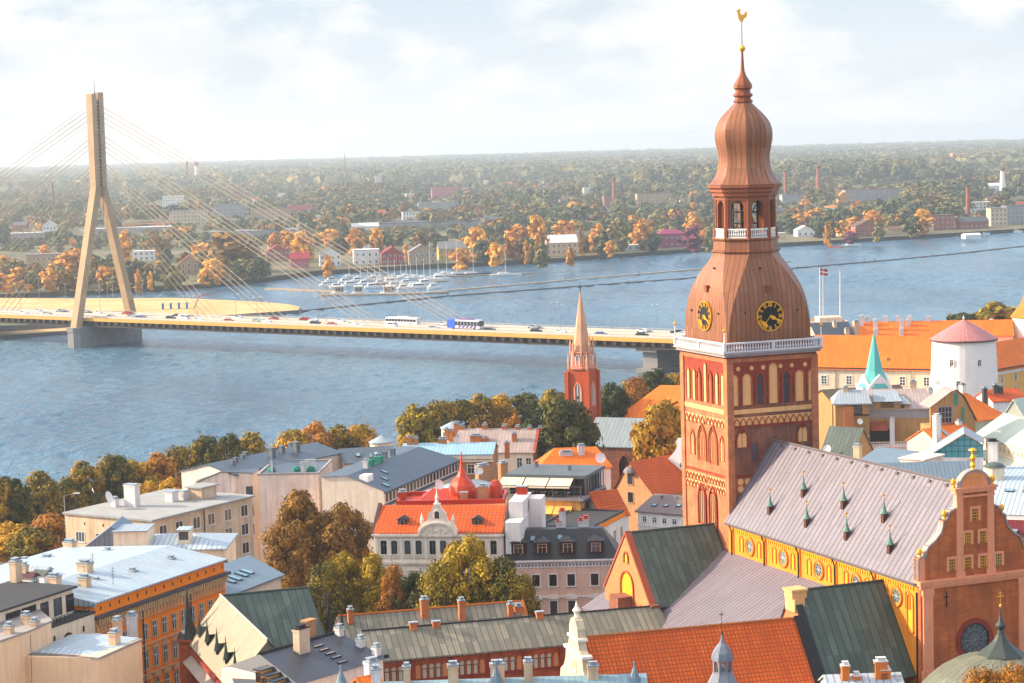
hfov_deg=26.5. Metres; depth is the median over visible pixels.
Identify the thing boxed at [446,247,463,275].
sailing yacht
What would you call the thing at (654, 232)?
broadleaf tree
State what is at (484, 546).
arched window
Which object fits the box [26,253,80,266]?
barracks
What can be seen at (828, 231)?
broadleaf tree
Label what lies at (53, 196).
factory chimney
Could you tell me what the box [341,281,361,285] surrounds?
motor boat
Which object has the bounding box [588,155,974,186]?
wooded ridge
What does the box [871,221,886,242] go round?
broadleaf tree
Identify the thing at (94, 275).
broadleaf tree
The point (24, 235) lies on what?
shed
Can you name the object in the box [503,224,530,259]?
broadleaf tree
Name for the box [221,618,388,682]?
dark roofed house
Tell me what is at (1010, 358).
castle right wing
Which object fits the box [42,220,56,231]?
house
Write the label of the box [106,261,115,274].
broadleaf tree
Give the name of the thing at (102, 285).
broadleaf tree
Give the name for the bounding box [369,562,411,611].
broadleaf tree
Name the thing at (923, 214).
broadleaf tree
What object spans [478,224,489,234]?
broadleaf tree
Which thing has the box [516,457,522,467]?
window
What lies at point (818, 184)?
factory chimney
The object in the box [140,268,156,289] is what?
broadleaf tree
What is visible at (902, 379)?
window
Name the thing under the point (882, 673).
orange chimney house
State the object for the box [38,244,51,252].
broadleaf tree
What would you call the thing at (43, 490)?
broadleaf tree
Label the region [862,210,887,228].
broadleaf tree
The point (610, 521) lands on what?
orange trim house
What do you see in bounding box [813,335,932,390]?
castle wing
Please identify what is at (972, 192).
broadleaf tree
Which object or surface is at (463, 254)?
broadleaf tree
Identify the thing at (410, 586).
broadleaf tree
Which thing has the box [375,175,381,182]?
apartment block
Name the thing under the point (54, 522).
broadleaf tree
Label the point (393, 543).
arched window
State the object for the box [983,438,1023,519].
zinc roofed block
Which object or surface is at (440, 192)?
apartment block
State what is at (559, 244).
house
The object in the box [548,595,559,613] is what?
window
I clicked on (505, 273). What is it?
sailing yacht
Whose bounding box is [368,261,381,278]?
sailing yacht
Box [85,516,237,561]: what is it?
dormered house
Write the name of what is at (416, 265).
sailing yacht
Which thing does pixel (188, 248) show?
broadleaf tree
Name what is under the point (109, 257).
broadleaf tree
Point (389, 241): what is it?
broadleaf tree
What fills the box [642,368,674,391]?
broadleaf tree
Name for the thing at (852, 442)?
green roofed house
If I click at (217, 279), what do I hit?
broadleaf tree
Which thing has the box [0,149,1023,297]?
shore land
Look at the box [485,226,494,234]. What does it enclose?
broadleaf tree
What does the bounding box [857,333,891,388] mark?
teal spired church
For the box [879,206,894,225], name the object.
broadleaf tree
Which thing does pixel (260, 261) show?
broadleaf tree
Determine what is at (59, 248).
broadleaf tree
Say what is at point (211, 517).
window
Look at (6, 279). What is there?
broadleaf tree
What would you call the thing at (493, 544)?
arched window
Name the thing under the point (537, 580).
window
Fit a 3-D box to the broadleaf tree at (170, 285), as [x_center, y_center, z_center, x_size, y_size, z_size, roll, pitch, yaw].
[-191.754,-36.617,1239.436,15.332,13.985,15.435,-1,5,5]
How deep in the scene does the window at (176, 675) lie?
284.81 m
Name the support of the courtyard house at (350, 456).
on the ground
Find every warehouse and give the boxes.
[210,228,298,238]
[614,454,682,530]
[955,216,988,228]
[986,207,1007,225]
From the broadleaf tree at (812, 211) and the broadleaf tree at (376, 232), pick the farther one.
the broadleaf tree at (812, 211)
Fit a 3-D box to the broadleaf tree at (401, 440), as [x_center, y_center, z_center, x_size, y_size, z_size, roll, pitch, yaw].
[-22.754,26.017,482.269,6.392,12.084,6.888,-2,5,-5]
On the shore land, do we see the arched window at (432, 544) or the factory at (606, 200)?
the factory at (606, 200)
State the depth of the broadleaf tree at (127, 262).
1360.48 m
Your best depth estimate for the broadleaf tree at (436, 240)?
1586.84 m
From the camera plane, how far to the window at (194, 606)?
288.45 m
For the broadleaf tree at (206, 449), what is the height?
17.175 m
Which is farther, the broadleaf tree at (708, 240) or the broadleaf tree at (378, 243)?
the broadleaf tree at (378, 243)
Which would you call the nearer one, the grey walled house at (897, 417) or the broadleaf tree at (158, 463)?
the broadleaf tree at (158, 463)
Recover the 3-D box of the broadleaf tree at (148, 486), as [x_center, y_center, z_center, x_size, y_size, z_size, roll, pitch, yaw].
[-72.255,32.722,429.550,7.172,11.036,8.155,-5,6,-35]
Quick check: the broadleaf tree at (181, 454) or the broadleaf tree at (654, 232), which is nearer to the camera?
the broadleaf tree at (181, 454)
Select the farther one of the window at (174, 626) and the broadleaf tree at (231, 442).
the broadleaf tree at (231, 442)
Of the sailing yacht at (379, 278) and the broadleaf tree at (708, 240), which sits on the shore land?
the broadleaf tree at (708, 240)
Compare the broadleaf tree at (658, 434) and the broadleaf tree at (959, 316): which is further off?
the broadleaf tree at (959, 316)
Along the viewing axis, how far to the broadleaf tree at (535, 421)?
447.99 m
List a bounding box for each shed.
[10,232,44,239]
[122,223,170,226]
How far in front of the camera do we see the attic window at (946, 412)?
426.71 m
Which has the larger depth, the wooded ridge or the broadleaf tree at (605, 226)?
the wooded ridge
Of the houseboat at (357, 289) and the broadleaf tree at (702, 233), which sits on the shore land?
the broadleaf tree at (702, 233)
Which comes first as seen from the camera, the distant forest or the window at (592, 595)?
the window at (592, 595)
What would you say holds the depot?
on the shore land
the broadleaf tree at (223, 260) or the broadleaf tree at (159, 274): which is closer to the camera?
the broadleaf tree at (159, 274)
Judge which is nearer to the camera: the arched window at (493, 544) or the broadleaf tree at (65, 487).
the arched window at (493, 544)
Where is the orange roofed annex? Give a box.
[533,443,612,489]
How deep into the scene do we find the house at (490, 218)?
2109.93 m
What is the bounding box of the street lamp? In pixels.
[64,492,79,536]
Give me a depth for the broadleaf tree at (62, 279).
1220.41 m
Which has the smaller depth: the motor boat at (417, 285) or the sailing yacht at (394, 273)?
the motor boat at (417, 285)
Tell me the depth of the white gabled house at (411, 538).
322.92 m
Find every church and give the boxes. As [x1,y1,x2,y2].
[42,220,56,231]
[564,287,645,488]
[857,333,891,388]
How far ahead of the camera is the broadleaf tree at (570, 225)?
1671.48 m
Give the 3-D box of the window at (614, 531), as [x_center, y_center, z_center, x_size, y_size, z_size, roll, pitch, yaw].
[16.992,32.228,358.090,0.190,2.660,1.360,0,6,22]
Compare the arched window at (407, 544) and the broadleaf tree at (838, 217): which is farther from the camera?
the broadleaf tree at (838, 217)
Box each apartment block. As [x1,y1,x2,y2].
[62,482,254,558]
[162,195,183,207]
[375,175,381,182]
[418,201,457,209]
[431,187,456,197]
[950,153,968,157]
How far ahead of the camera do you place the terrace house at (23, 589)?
265.70 m
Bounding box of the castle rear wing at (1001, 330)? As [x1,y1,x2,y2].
[851,315,1013,341]
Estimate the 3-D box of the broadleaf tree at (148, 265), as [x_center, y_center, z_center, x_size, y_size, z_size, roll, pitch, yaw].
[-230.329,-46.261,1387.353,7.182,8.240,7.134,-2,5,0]
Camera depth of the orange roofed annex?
420.53 m
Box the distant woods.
[0,159,1023,251]
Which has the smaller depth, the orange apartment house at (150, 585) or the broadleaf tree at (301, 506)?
the orange apartment house at (150, 585)
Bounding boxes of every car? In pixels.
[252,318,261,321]
[310,320,320,323]
[527,325,538,327]
[530,328,542,331]
[554,329,566,332]
[635,332,648,335]
[636,328,648,331]
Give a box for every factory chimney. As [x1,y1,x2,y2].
[52,182,53,218]
[194,162,198,174]
[612,178,615,202]
[784,170,786,192]
[816,166,820,188]
[966,185,969,215]
[1000,168,1005,191]
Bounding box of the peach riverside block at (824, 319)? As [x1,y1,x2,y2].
[810,315,846,322]
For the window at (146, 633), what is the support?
in the orange apartment house at (150, 585)
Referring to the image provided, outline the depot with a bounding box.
[95,225,171,233]
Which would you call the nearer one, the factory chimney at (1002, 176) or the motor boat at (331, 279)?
the motor boat at (331, 279)
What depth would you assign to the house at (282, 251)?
1520.07 m
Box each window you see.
[5,609,20,619]
[21,604,35,613]
[40,601,48,616]
[53,597,61,616]
[65,593,73,612]
[75,531,84,542]
[81,624,85,631]
[142,622,149,641]
[142,646,150,671]
[143,675,151,682]
[151,618,159,637]
[152,642,160,667]
[153,671,161,682]
[159,524,166,533]
[161,615,168,634]
[161,639,169,663]
[163,667,171,682]
[171,612,178,630]
[171,635,178,660]
[172,663,179,682]
[175,520,182,532]
[180,609,184,626]
[190,605,196,622]
[193,516,200,529]
[199,602,204,620]
[207,512,215,525]
[208,598,213,611]
[224,508,232,521]
[225,527,231,532]
[241,504,248,517]
[241,523,248,535]
[242,541,249,554]
[246,486,252,494]
[380,540,387,555]
[383,666,390,681]
[390,540,398,555]
[390,666,397,680]
[397,665,402,680]
[403,540,411,555]
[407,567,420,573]
[414,540,422,555]
[421,663,427,678]
[428,540,436,555]
[428,662,434,677]
[435,662,441,676]
[439,540,446,555]
[459,660,465,674]
[465,659,472,674]
[467,464,474,473]
[472,658,478,673]
[478,540,485,550]
[489,540,497,555]
[502,656,509,670]
[509,655,515,669]
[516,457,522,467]
[525,457,531,463]
[531,574,540,587]
[533,595,542,607]
[533,653,539,667]
[539,652,545,667]
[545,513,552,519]
[546,652,552,666]
[548,573,557,586]
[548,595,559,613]
[566,573,576,586]
[566,594,577,611]
[589,594,598,600]
[590,572,599,585]
[613,529,616,540]
[620,525,622,541]
[627,473,633,484]
[627,491,633,503]
[642,516,646,522]
[652,517,656,523]
[661,518,666,524]
[671,519,676,525]
[821,375,827,383]
[845,375,852,384]
[853,405,861,414]
[881,402,893,407]
[899,376,905,385]
[923,377,929,385]
[938,406,952,422]
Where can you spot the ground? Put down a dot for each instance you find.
(1, 563)
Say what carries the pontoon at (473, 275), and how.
on the river
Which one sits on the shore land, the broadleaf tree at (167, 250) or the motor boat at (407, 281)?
the broadleaf tree at (167, 250)
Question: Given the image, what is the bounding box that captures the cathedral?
[581,9,1023,682]
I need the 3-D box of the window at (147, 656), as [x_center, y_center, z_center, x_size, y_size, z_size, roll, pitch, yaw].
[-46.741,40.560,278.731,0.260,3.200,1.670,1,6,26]
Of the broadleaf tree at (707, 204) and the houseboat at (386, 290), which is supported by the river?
the houseboat at (386, 290)
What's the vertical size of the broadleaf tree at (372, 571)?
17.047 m
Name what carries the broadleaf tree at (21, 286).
on the shore land
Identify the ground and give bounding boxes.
[0,539,369,617]
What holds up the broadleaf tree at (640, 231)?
on the shore land
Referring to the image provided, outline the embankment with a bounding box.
[0,324,70,331]
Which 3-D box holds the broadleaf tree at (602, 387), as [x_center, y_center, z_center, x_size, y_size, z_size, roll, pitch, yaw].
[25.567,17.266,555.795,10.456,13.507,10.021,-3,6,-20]
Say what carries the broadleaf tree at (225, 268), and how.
on the shore land
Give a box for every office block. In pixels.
[169,210,207,224]
[401,211,420,219]
[582,188,589,192]
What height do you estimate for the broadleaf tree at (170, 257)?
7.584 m
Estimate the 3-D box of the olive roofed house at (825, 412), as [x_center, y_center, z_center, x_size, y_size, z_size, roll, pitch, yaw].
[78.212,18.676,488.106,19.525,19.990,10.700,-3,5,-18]
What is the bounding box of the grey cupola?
[708,611,737,682]
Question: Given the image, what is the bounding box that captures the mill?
[930,214,954,229]
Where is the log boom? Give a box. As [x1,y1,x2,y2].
[301,246,1023,311]
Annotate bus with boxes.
[385,316,420,324]
[447,318,483,329]
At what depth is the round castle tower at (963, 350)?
568.21 m
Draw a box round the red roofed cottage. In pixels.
[974,383,1023,412]
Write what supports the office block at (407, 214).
on the shore land
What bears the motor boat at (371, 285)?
on the river
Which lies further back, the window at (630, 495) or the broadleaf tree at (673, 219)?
the broadleaf tree at (673, 219)
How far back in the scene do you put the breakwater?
1257.98 m
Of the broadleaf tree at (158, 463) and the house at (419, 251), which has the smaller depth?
the broadleaf tree at (158, 463)
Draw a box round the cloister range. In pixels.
[356,605,665,681]
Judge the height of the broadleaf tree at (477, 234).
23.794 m
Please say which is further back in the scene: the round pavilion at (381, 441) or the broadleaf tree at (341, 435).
the broadleaf tree at (341, 435)
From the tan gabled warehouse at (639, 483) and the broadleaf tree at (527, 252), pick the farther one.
the broadleaf tree at (527, 252)
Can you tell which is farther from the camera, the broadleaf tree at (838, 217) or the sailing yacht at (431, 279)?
the broadleaf tree at (838, 217)
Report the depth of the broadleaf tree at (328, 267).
1308.93 m
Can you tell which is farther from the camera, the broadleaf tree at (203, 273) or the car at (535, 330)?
the broadleaf tree at (203, 273)
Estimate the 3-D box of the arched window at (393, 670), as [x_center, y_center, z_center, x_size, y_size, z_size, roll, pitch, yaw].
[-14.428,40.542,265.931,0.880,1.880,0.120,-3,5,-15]
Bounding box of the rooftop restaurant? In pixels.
[500,461,605,519]
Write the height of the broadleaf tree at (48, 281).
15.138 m
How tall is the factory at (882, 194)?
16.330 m
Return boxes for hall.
[177,586,344,682]
[290,205,319,211]
[351,222,378,230]
[560,600,819,682]
[982,183,1005,188]
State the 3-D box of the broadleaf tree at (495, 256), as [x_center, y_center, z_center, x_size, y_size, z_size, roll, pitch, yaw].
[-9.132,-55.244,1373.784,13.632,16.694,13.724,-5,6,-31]
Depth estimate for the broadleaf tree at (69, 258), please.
1358.90 m
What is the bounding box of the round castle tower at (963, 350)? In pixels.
[930,315,997,396]
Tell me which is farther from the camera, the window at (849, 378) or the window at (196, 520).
the window at (849, 378)
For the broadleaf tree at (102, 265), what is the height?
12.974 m
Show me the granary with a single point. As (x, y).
(1015, 214)
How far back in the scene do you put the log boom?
1214.13 m
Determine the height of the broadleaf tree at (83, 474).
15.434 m
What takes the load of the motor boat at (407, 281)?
on the river
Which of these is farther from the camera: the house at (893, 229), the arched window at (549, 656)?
the house at (893, 229)
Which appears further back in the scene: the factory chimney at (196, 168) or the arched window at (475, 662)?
the factory chimney at (196, 168)
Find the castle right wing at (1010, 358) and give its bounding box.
[996,338,1023,393]
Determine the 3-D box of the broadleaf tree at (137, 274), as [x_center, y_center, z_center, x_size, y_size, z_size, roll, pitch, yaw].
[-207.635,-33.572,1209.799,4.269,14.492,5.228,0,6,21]
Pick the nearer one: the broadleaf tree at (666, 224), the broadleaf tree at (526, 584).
the broadleaf tree at (526, 584)
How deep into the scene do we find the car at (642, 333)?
755.26 m
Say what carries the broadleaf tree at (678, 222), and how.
on the shore land
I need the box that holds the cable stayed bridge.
[0,87,684,372]
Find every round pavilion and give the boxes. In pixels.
[368,436,393,446]
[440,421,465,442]
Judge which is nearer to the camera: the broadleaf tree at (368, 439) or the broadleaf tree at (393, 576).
the broadleaf tree at (393, 576)
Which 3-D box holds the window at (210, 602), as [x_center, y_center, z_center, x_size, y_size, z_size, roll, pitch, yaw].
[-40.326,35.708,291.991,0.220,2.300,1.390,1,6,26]
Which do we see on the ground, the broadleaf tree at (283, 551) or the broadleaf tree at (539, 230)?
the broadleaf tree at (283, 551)
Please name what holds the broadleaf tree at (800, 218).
on the shore land
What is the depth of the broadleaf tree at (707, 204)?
2258.31 m
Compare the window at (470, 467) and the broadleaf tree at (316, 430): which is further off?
the broadleaf tree at (316, 430)
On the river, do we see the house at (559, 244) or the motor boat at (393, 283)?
the motor boat at (393, 283)
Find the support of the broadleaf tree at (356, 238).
on the shore land
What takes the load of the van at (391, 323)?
on the cable stayed bridge
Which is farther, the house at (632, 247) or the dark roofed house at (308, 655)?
the house at (632, 247)
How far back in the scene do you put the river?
858.63 m
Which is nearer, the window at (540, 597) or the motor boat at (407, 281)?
the window at (540, 597)
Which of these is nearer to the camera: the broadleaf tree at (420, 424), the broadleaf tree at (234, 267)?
the broadleaf tree at (420, 424)
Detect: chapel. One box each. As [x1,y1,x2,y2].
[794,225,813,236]
[922,591,1023,682]
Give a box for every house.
[0,538,230,682]
[0,557,95,641]
[0,609,142,682]
[12,222,28,228]
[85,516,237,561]
[133,250,155,260]
[179,255,198,273]
[179,441,342,493]
[194,458,331,564]
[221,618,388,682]
[224,555,284,593]
[266,244,288,260]
[289,252,309,267]
[318,246,340,266]
[321,446,459,553]
[335,656,647,682]
[338,446,393,467]
[350,656,383,682]
[352,248,379,264]
[370,485,545,611]
[380,246,403,264]
[396,452,507,504]
[403,434,509,481]
[405,193,415,198]
[407,244,435,264]
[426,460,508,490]
[436,241,466,259]
[444,421,543,471]
[484,216,497,220]
[505,507,618,613]
[545,234,577,254]
[546,508,624,543]
[559,197,569,201]
[588,489,630,533]
[621,385,680,417]
[625,244,639,250]
[635,493,682,529]
[657,229,685,247]
[668,438,681,470]
[776,208,783,213]
[778,232,785,239]
[810,320,859,335]
[818,381,903,448]
[818,653,904,682]
[821,426,873,458]
[824,205,836,209]
[830,385,871,437]
[852,219,876,235]
[866,379,933,449]
[880,461,970,479]
[888,226,902,232]
[905,413,979,451]
[919,386,977,432]
[924,426,984,470]
[959,383,1002,431]
[976,413,1023,465]
[1005,397,1023,417]
[1007,520,1023,540]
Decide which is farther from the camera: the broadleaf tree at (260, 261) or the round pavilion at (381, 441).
the broadleaf tree at (260, 261)
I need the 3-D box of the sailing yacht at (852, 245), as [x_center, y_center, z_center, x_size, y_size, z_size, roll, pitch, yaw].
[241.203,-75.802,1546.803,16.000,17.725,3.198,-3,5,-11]
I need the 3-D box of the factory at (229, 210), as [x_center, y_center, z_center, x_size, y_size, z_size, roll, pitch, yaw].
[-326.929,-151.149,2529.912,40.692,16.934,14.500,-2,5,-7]
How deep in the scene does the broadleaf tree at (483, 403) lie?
517.02 m
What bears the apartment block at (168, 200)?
on the shore land
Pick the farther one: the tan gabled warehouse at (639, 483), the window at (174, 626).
the tan gabled warehouse at (639, 483)
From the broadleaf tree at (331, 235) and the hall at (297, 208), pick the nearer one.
the broadleaf tree at (331, 235)
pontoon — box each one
[264,288,334,292]
[319,291,448,295]
[375,280,448,284]
[426,273,533,277]
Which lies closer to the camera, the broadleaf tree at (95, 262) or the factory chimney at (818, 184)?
the broadleaf tree at (95, 262)
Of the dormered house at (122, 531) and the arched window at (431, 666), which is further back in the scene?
the dormered house at (122, 531)
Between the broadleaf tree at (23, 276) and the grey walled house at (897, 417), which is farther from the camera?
the broadleaf tree at (23, 276)
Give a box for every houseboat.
[332,286,346,293]
[352,286,364,293]
[380,285,398,292]
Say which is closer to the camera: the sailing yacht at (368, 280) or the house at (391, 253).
the sailing yacht at (368, 280)
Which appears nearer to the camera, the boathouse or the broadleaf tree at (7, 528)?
the broadleaf tree at (7, 528)
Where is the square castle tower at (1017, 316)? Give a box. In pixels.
[1010,296,1023,338]
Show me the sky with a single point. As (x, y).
(211, 80)
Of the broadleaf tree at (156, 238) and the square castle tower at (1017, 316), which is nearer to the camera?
the square castle tower at (1017, 316)
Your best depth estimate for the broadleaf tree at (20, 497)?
413.57 m
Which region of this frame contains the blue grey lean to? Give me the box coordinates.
[861,447,944,462]
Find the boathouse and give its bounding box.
[961,233,980,238]
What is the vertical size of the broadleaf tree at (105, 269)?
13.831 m
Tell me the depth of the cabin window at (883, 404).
460.26 m
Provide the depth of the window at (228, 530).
367.22 m
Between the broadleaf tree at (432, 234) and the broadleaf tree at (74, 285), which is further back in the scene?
the broadleaf tree at (432, 234)
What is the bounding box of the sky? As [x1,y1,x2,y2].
[0,0,1023,167]
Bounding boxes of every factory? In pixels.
[213,203,247,217]
[250,207,290,218]
[364,218,479,228]
[602,195,617,206]
[635,192,672,203]
[779,194,804,204]
[836,192,848,203]
[842,188,903,202]
[963,201,992,212]
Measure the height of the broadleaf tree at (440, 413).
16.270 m
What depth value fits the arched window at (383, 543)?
323.28 m
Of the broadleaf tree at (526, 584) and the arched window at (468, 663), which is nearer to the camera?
the arched window at (468, 663)
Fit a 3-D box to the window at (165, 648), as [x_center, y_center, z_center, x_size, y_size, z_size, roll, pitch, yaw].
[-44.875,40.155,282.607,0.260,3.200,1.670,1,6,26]
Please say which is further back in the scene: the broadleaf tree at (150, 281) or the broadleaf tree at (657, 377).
the broadleaf tree at (150, 281)
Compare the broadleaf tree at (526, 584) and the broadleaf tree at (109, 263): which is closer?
the broadleaf tree at (526, 584)
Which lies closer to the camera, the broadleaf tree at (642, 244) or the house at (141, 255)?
the broadleaf tree at (642, 244)
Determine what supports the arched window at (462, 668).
in the cloister range
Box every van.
[178,314,189,318]
[385,321,398,326]
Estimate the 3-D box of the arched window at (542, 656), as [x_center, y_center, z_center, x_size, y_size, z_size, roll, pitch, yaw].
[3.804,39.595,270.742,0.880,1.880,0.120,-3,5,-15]
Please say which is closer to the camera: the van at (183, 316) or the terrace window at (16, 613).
the terrace window at (16, 613)
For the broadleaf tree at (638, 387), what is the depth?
541.06 m
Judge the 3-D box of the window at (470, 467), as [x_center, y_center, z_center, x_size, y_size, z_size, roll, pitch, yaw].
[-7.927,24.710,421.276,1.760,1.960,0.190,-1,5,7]
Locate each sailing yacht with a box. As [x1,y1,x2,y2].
[342,263,356,277]
[361,264,374,281]
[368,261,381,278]
[374,270,384,280]
[387,260,401,277]
[396,263,406,279]
[404,266,416,279]
[412,256,424,276]
[417,242,443,280]
[417,259,430,279]
[436,247,452,273]
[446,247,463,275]
[456,249,490,274]
[489,248,521,276]
[841,222,861,246]
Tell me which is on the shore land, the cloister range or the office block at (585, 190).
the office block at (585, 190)
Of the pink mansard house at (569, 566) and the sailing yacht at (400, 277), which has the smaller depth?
the pink mansard house at (569, 566)
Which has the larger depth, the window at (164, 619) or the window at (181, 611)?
the window at (181, 611)
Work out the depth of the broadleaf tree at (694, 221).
1637.02 m
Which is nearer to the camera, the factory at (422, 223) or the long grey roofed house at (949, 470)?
the long grey roofed house at (949, 470)
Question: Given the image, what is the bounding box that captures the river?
[0,232,1023,498]
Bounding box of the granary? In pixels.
[1001,205,1023,223]
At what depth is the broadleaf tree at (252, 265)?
1296.12 m
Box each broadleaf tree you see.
[0,258,7,272]
[0,275,13,290]
[0,476,13,523]
[0,476,37,532]
[0,520,26,561]
[2,269,11,274]
[3,525,59,559]
[4,258,25,270]
[5,280,14,294]
[7,267,21,284]
[14,270,27,282]
[14,280,26,290]
[19,468,66,517]
[23,263,46,272]
[24,284,34,292]
[25,272,40,290]
[27,267,37,278]
[30,510,65,552]
[37,267,58,291]
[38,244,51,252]
[46,263,61,268]
[47,266,63,276]
[48,248,94,269]
[49,475,86,538]
[52,270,75,293]
[53,243,64,251]
[59,460,107,507]
[65,267,78,281]
[71,277,76,291]
[72,271,91,285]
[89,263,98,283]
[91,259,100,266]
[91,267,99,283]
[92,254,107,264]
[94,453,138,498]
[95,264,111,274]
[96,266,108,288]
[97,277,106,289]
[99,266,114,289]
[99,273,111,289]
[104,276,119,290]
[105,253,113,264]
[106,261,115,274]
[119,228,134,260]
[121,458,160,484]
[125,260,132,265]
[126,264,144,286]
[131,259,145,266]
[134,268,141,293]
[135,479,158,493]
[139,452,180,486]
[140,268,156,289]
[141,234,172,257]
[145,263,155,272]
[147,271,153,290]
[154,260,170,281]
[154,476,180,490]
[157,265,173,279]
[158,268,168,285]
[162,247,171,259]
[162,265,188,289]
[163,253,173,261]
[163,444,199,481]
[175,254,186,266]
[177,475,181,488]
[186,242,195,251]
[188,431,225,467]
[189,242,207,263]
[194,249,209,267]
[197,268,215,285]
[200,258,226,277]
[203,232,264,269]
[204,276,214,285]
[213,274,221,284]
[218,257,232,275]
[218,432,247,459]
[220,267,228,280]
[228,262,243,281]
[237,258,249,277]
[240,430,267,454]
[245,260,262,280]
[246,257,269,279]
[258,520,314,588]
[262,256,271,276]
[263,488,330,586]
[267,232,282,249]
[271,429,310,449]
[280,231,294,250]
[289,231,315,259]
[301,420,334,447]
[306,556,353,633]
[310,236,319,246]
[310,500,373,584]
[318,228,338,246]
[321,254,335,277]
[324,424,359,449]
[328,549,369,617]
[331,237,349,254]
[341,420,378,447]
[345,228,367,255]
[347,553,394,612]
[362,433,379,446]
[369,228,383,250]
[369,238,382,252]
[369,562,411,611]
[381,231,389,244]
[385,237,394,246]
[388,229,405,245]
[389,571,428,609]
[394,403,437,442]
[396,432,418,446]
[403,244,407,262]
[409,230,422,240]
[411,555,465,607]
[412,233,428,246]
[420,232,430,245]
[424,398,461,440]
[426,228,441,242]
[432,237,443,251]
[434,531,505,605]
[448,248,475,270]
[448,399,481,427]
[463,227,489,260]
[463,393,499,423]
[467,414,500,427]
[467,555,527,613]
[470,240,490,261]
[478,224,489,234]
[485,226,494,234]
[485,241,506,266]
[487,234,499,243]
[487,393,520,427]
[496,232,507,244]
[502,389,539,423]
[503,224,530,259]
[503,571,543,615]
[504,414,522,427]
[518,236,535,258]
[520,405,547,454]
[522,240,532,263]
[527,215,549,256]
[532,242,550,267]
[538,389,564,408]
[538,395,604,457]
[551,219,578,234]
[564,247,575,265]
[578,228,584,255]
[578,237,590,252]
[587,223,607,254]
[593,231,610,253]
[601,380,632,417]
[601,383,623,393]
[602,223,607,230]
[603,240,615,256]
[606,218,633,251]
[619,378,653,393]
[622,375,648,409]
[627,397,680,460]
[628,218,654,248]
[637,237,646,250]
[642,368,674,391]
[646,233,662,250]
[647,220,655,230]
[647,231,662,246]
[654,218,664,225]
[655,221,674,231]
[666,372,679,384]
[670,217,680,224]
[673,219,683,226]
[678,225,702,252]
[687,217,704,237]
[690,202,697,208]
[698,230,705,244]
[702,200,713,208]
[703,226,713,253]
[784,217,799,233]
[792,213,807,227]
[802,207,825,222]
[812,224,823,237]
[814,212,838,232]
[821,218,840,237]
[823,222,832,247]
[833,215,845,228]
[834,220,847,236]
[842,231,859,243]
[845,216,863,229]
[850,200,863,209]
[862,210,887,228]
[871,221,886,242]
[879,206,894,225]
[884,213,896,226]
[893,213,909,230]
[899,215,924,237]
[914,209,935,234]
[946,312,977,319]
[960,664,1004,682]
[964,190,982,196]
[971,301,1015,319]
[997,659,1023,682]
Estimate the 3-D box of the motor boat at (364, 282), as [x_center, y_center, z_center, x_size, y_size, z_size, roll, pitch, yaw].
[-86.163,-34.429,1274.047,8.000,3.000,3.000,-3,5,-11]
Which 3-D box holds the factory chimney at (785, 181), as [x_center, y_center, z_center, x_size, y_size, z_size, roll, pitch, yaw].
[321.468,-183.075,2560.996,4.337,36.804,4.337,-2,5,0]
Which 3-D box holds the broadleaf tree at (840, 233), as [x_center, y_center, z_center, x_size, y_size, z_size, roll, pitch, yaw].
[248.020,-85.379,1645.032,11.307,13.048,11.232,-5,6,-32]
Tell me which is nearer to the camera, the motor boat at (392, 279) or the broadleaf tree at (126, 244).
the motor boat at (392, 279)
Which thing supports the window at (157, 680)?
in the orange apartment house at (150, 585)
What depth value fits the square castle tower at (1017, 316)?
641.98 m
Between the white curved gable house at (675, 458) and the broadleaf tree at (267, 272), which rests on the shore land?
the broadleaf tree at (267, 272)
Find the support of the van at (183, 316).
on the cable stayed bridge
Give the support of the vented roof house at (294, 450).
on the ground
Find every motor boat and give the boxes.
[319,282,331,286]
[325,277,340,281]
[329,283,346,287]
[338,278,354,282]
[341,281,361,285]
[353,277,360,281]
[360,280,371,284]
[364,283,381,287]
[385,278,401,281]
[386,281,406,286]
[397,284,410,288]
[399,279,415,283]
[407,283,429,287]
[416,279,436,283]
[427,284,441,288]
[433,275,449,278]
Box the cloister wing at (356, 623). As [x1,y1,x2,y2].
[332,595,527,640]
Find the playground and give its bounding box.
[162,294,210,308]
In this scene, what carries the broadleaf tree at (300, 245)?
on the shore land
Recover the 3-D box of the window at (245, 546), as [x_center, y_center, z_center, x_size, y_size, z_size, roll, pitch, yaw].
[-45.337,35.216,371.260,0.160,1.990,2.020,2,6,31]
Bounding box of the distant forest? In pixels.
[0,138,1023,193]
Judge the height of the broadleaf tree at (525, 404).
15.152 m
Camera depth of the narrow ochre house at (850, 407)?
458.65 m
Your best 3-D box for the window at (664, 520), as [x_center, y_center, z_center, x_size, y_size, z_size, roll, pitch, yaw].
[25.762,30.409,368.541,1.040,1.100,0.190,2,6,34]
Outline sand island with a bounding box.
[0,298,299,338]
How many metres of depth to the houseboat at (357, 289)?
1198.78 m
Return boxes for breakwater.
[419,261,790,291]
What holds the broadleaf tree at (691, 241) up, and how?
on the shore land
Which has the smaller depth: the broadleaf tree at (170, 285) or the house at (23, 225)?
the broadleaf tree at (170, 285)
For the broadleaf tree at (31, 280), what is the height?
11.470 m
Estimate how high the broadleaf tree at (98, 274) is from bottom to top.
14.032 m

